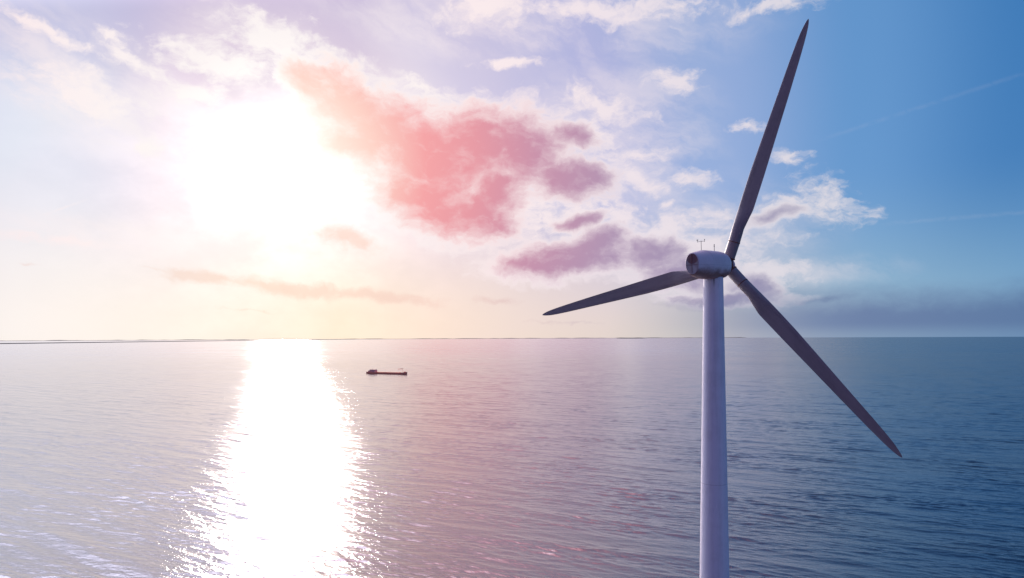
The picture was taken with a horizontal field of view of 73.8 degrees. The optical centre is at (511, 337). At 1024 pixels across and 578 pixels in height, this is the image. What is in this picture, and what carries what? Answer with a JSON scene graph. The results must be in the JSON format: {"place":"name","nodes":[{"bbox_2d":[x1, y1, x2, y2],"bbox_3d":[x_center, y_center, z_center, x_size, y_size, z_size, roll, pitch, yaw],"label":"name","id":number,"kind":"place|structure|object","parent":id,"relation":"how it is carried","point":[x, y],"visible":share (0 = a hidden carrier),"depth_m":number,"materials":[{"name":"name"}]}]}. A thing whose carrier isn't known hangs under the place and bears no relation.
{"place":"outdoors","nodes":[
{"label":"outdoors","id":0,"kind":"place"},
{"bbox_2d":[25,337,745,340],"bbox_3d":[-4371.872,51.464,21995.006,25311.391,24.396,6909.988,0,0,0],"label":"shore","id":1,"kind":"structure","parent":0,"point":[313,339],"depth_m":23748.81,"materials":[{"name":"grey"}]},
{"bbox_2d":[0,337,1023,577],"bbox_3d":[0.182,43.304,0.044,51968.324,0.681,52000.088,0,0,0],"label":"sea","id":2,"kind":"structure","parent":0,"point":[518,458],"depth_m":242.62,"materials":[{"name":"liquid"}]},
{"bbox_2d":[0,339,341,343],"bbox_3d":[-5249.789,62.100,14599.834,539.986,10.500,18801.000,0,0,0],"label":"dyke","id":3,"kind":"structure","parent":2,"relation":"on","point":[147,341],"depth_m":9627.55,"materials":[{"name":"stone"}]},
{"bbox_2d":[366,368,406,373],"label":"cargo barge","id":4,"kind":"object","parent":2,"relation":"on","point":[372,371],"visible":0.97,"depth_m":823.84,"materials":[{"name":"paint"}]},
{"bbox_2d":[543,19,901,577],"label":"wind turbine","id":5,"kind":"object","parent":2,"relation":"in","point":[712,269],"visible":1,"depth_m":59.03,"materials":[{"name":"paint"}]},
{"bbox_2d":[0,0,1023,340],"label":"sky","id":6,"kind":"structure","parent":0,"point":[170,169],"materials":[{"name":"blue"}]}
]}

